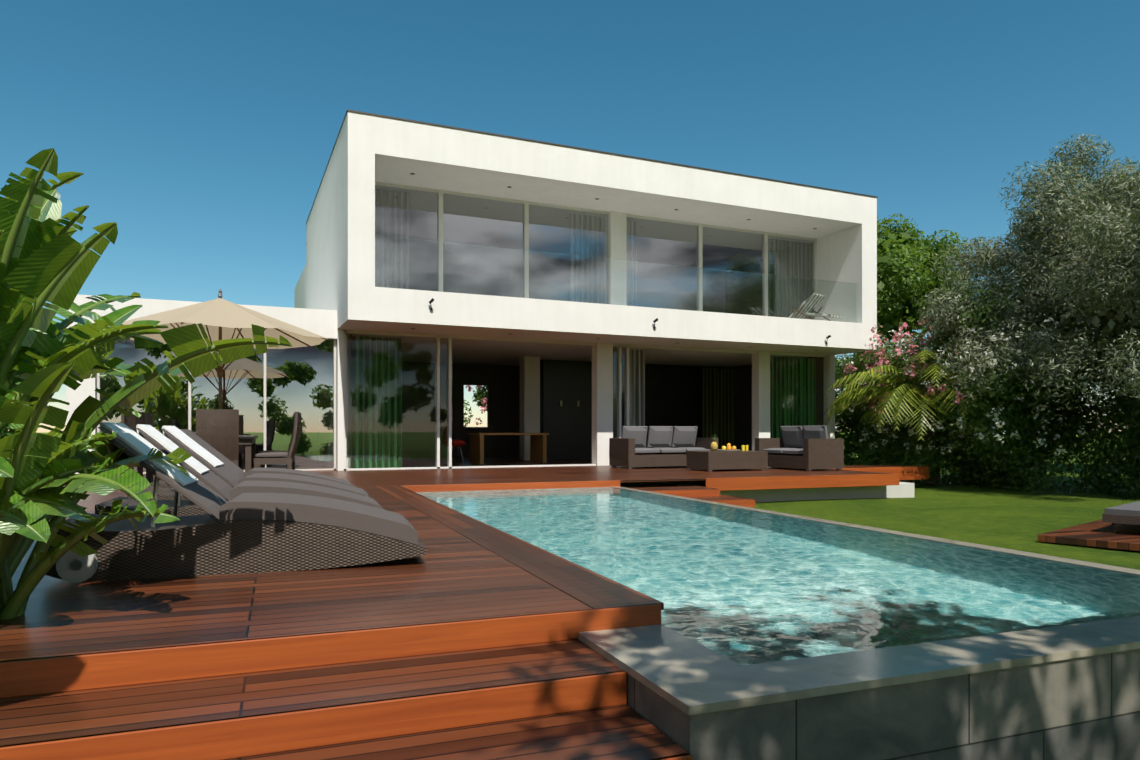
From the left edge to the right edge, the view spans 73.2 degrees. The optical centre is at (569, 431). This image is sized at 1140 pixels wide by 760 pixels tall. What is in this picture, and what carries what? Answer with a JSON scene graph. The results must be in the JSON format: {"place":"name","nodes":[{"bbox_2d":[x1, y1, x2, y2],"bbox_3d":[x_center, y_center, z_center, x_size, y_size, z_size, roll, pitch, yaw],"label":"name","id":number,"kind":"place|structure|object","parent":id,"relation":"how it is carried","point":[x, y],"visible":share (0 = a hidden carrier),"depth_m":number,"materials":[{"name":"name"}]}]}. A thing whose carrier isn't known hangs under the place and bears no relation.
{"place":"outdoors","nodes":[
{"label":"outdoors","id":0,"kind":"place"},
{"bbox_2d":[120,457,591,474],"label":"floor","id":1,"kind":"structure","parent":0,"point":[497,461],"depth_m":19.85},
{"bbox_2d":[443,425,548,463],"bbox_3d":[-1.929,0.324,19.544,2.610,0.963,1.000,0,0,-24],"label":"dining set","id":2,"kind":"object","parent":1,"relation":"on","point":[538,447],"visible":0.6,"depth_m":19.43,"materials":[{"name":"brown wood"}]},
{"bbox_2d":[0,148,1139,759],"bbox_3d":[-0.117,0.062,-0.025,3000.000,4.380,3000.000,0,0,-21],"label":"garden","id":3,"kind":"object","parent":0,"point":[684,592],"visible":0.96,"depth_m":3.47,"materials":[{"name":"brown wood"}]},
{"bbox_2d":[66,109,877,473],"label":"villa walls","id":4,"kind":"structure","parent":3,"relation":"on","point":[338,291],"depth_m":16.98,"materials":[{"name":"white paint"}]},
{"bbox_2d":[96,181,824,473],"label":"window frames","id":5,"kind":"structure","parent":4,"relation":"in","point":[449,338],"depth_m":17.36,"materials":[{"name":"grey metal"}]},
{"bbox_2d":[100,185,857,471],"bbox_3d":[-0.538,-2.233,16.988,17.287,6.010,1.600,0,0,-24],"label":"window glass","id":6,"kind":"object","parent":5,"relation":"in","point":[483,246],"depth_m":17.14,"materials":[{"name":"glass"}]},
{"bbox_2d":[410,173,830,350],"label":"light fixtures","id":7,"kind":"object","parent":4,"relation":"attached to","point":[654,321],"visible":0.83,"depth_m":16.99,"materials":[{"name":"metal"}]},
{"bbox_2d":[789,293,840,320],"bbox_3d":[6.192,-3.129,19.695,0.804,0.769,1.415,0,0,-35],"label":"lounge chair","id":8,"kind":"object","parent":4,"relation":"on","point":[817,297],"visible":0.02,"depth_m":19.70,"materials":[{"name":"grey wood"}]},
{"bbox_2d":[464,386,486,426],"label":"back garden shrubs","id":9,"kind":"object","parent":3,"relation":"on","point":[480,395],"visible":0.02,"depth_m":30.98,"materials":[{"name":"green plant"}]},
{"bbox_2d":[466,385,486,424],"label":"garden flowers","id":10,"kind":"object","parent":9,"relation":"attached to","point":[484,400],"visible":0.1,"depth_m":29.75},
{"bbox_2d":[835,213,988,464],"bbox_3d":[11.030,-3.451,28.956,8.556,9.650,8.745,0,0,-24],"label":"garden tree","id":11,"kind":"object","parent":3,"relation":"on","point":[905,278],"depth_m":26.10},
{"bbox_2d":[877,216,946,348],"bbox_3d":[11.391,-5.492,28.615,6.038,4.776,6.217,0,0,-24],"label":"tree","id":12,"kind":"object","parent":11,"relation":"attached to","point":[897,318],"visible":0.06,"depth_m":26.98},
{"bbox_2d":[823,349,1002,484],"bbox_3d":[8.930,-0.323,19.003,4.627,3.302,4.757,0,0,-24],"label":"palm tree","id":13,"kind":"object","parent":3,"relation":"on","point":[902,393],"depth_m":18.54,"materials":[{"name":"green plant"}]},
{"bbox_2d":[835,276,1085,492],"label":"bushes","id":14,"kind":"object","parent":3,"relation":"on","point":[891,452],"visible":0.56,"depth_m":17.59,"materials":[{"name":"green plant"}]},
{"bbox_2d":[832,319,984,413],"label":"pink oleander flowers","id":15,"kind":"object","parent":14,"relation":"attached to","point":[882,352],"visible":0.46,"depth_m":18.96,"materials":[{"name":"pink plant"}]},
{"bbox_2d":[835,306,1089,455],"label":"white oleander flowers","id":16,"kind":"object","parent":14,"relation":"attached to","point":[982,436],"visible":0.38,"depth_m":17.03,"materials":[{"name":"white plant"}]},
{"bbox_2d":[918,133,1139,484],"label":"olive tree","id":17,"kind":"object","parent":3,"relation":"on","point":[1041,226],"depth_m":16.12,"materials":[{"name":"green plant"}]},
{"bbox_2d":[929,316,1139,409],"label":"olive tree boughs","id":18,"kind":"object","parent":17,"relation":"attached to","point":[1012,346],"visible":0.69,"depth_m":15.61,"materials":[{"name":"green plant"}]},
{"bbox_2d":[1016,173,1139,365],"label":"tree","id":19,"kind":"object","parent":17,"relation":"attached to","point":[1095,322],"visible":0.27,"depth_m":15.60,"materials":[{"name":"green plant"}]},
{"bbox_2d":[939,334,1139,498],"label":"boundary hedge","id":20,"kind":"object","parent":3,"relation":"on","point":[1123,414],"visible":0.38,"depth_m":16.20,"materials":[{"name":"green plant"}]},
{"bbox_2d":[0,0,1139,432],"label":"sky","id":21,"kind":"structure","parent":0,"point":[207,131],"materials":[{"name":"blue"}]},
{"bbox_2d":[349,336,815,467],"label":"curtains","id":22,"kind":"object","parent":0,"point":[718,402],"visible":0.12,"depth_m":18.90,"materials":[{"name":"green fabric"}]},
{"bbox_2d":[350,334,823,467],"bbox_3d":[-2.302,-2.243,20.620,17.300,6.090,6.670,0,0,-24],"label":"villa interior","id":23,"kind":"object","parent":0,"point":[673,388],"visible":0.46,"depth_m":23.19,"materials":[{"name":"black"}]}
]}

